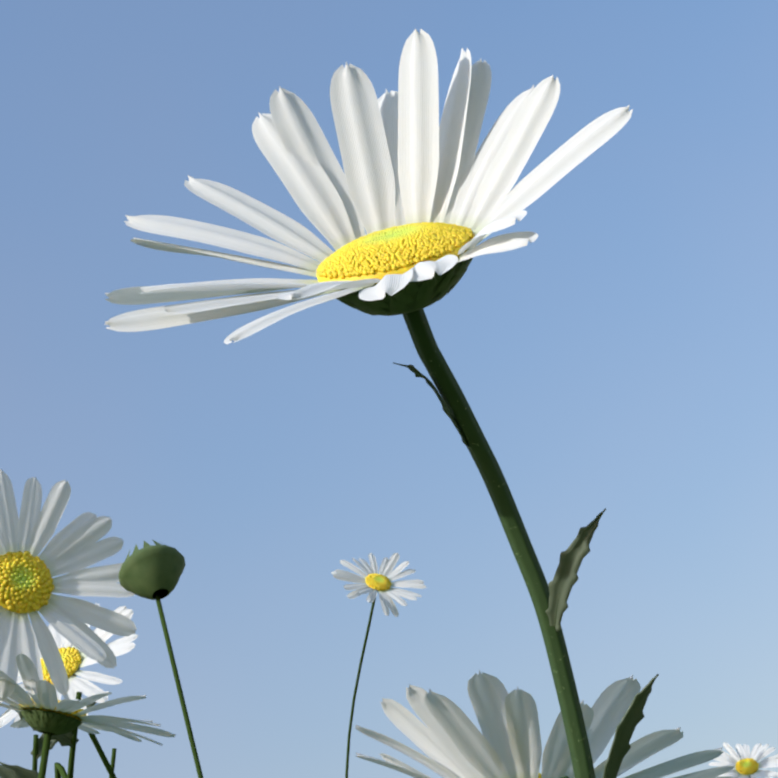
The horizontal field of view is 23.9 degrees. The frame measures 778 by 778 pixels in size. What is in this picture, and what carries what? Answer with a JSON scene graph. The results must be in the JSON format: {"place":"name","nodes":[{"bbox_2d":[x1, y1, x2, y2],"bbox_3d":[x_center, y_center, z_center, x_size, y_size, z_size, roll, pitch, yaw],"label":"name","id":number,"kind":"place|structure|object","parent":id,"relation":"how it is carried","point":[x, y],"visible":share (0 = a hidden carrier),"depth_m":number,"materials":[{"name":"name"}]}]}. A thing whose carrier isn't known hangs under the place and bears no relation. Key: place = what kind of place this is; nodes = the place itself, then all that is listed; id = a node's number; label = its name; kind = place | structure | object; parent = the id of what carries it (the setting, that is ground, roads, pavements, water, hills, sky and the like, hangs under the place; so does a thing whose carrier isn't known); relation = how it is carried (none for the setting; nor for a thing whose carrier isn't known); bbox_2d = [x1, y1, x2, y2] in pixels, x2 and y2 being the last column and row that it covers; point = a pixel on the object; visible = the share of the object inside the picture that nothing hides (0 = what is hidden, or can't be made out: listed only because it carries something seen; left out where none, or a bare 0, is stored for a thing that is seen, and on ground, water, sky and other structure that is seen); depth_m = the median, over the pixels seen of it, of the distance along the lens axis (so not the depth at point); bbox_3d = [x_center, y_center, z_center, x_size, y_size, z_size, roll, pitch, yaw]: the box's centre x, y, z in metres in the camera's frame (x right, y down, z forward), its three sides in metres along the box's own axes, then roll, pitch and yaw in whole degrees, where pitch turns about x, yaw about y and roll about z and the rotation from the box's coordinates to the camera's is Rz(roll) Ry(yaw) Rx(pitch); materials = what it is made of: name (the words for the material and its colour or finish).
{"place":"outdoors","nodes":[
{"label":"outdoors","id":0,"kind":"place"},
{"bbox_2d":[0,469,136,698],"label":"daisy","id":1,"kind":"object","parent":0,"point":[29,585],"visible":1,"depth_m":0.47,"materials":[{"name":"white plant"}]},
{"bbox_2d":[0,603,137,777],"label":"daisy","id":2,"kind":"object","parent":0,"point":[74,659],"depth_m":0.54,"materials":[{"name":"white plant"}]},
{"bbox_2d":[0,652,176,777],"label":"daisy","id":3,"kind":"object","parent":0,"point":[44,710],"depth_m":0.46,"materials":[{"name":"white plant"}]},
{"bbox_2d":[118,540,202,777],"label":"daisy bud","id":4,"kind":"object","parent":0,"point":[148,571],"depth_m":0.36,"materials":[{"name":"green plant"}]},
{"bbox_2d":[104,29,632,777],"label":"daisy","id":5,"kind":"object","parent":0,"point":[422,197],"depth_m":0.19,"materials":[{"name":"white plant"}]},
{"bbox_2d":[393,362,468,446],"bbox_3d":[0.004,0.002,0.191,0.005,0.008,0.007,-15,-28,1],"label":"leaf","id":6,"kind":"object","parent":5,"relation":"attached to","point":[438,395],"visible":1,"depth_m":0.19,"materials":[{"name":"green plant"}]},
{"bbox_2d":[546,508,605,631],"bbox_3d":[0.019,0.019,0.188,0.009,0.008,0.010,-15,-28,1],"label":"leaf","id":7,"kind":"object","parent":5,"relation":"attached to","point":[565,578],"visible":1,"depth_m":0.19,"materials":[{"name":"green plant"}]},
{"bbox_2d":[603,674,658,777],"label":"leaf","id":8,"kind":"object","parent":5,"relation":"attached to","point":[633,717],"visible":1,"depth_m":0.19,"materials":[{"name":"green plant"}]},
{"bbox_2d":[331,553,425,777],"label":"daisy","id":9,"kind":"object","parent":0,"point":[373,581],"depth_m":1.12,"materials":[{"name":"white plant"}]},
{"bbox_2d":[0,0,777,777],"label":"sky","id":10,"kind":"structure","parent":0,"point":[622,359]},
{"bbox_2d":[355,670,734,777],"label":"daisy","id":11,"kind":"object","parent":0,"point":[450,740],"visible":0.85,"depth_m":0.26,"materials":[{"name":"white plant"}]},
{"bbox_2d":[708,742,777,777],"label":"daisy","id":12,"kind":"object","parent":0,"point":[745,766],"depth_m":1.22,"materials":[{"name":"white plant"}]},
{"label":"meadow ground","id":13,"kind":"structure","parent":0,"visible":0},
{"bbox_2d":[32,734,37,770],"bbox_3d":[-0.043,0.375,0.424,0.003,0.619,0.025,6,-35,-34],"label":"flower stem","id":14,"kind":"object","parent":13,"relation":"on","point":[35,752],"visible":0.79,"depth_m":0.56,"materials":[{"name":"green plant"}]},
{"bbox_2d":[0,765,14,777],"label":"meadow stalk leaf","id":15,"kind":"object","parent":14,"relation":"attached to","point":[5,772],"visible":0.83,"depth_m":0.56,"materials":[{"name":"green plant"}]},
{"bbox_2d":[30,702,96,758],"bbox_3d":[-0.099,0.104,0.563,0.025,0.015,0.004,-15,-28,1],"label":"meadow stalk leaf","id":16,"kind":"object","parent":14,"relation":"attached to","point":[41,740],"visible":0.23,"depth_m":0.56,"materials":[{"name":"green plant"}]},
{"bbox_2d":[54,692,81,777],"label":"flower stem","id":17,"kind":"object","parent":13,"relation":"on","point":[60,770],"visible":0.73,"depth_m":0.48,"materials":[{"name":"green plant"}]},
{"bbox_2d":[0,762,38,777],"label":"meadow stalk leaf","id":18,"kind":"object","parent":17,"relation":"attached to","point":[19,771],"visible":0.96,"depth_m":0.48,"materials":[{"name":"green plant"}]},
{"bbox_2d":[6,704,78,746],"bbox_3d":[-0.091,0.088,0.483,0.016,0.013,0.012,-15,-28,1],"label":"meadow stalk leaf","id":19,"kind":"object","parent":17,"relation":"attached to","point":[62,740],"visible":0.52,"depth_m":0.48,"materials":[{"name":"green plant"}]},
{"bbox_2d":[109,748,115,777],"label":"flower stem","id":20,"kind":"object","parent":13,"relation":"on","point":[113,757],"visible":0.79,"depth_m":0.64,"materials":[{"name":"green plant"}]}
]}

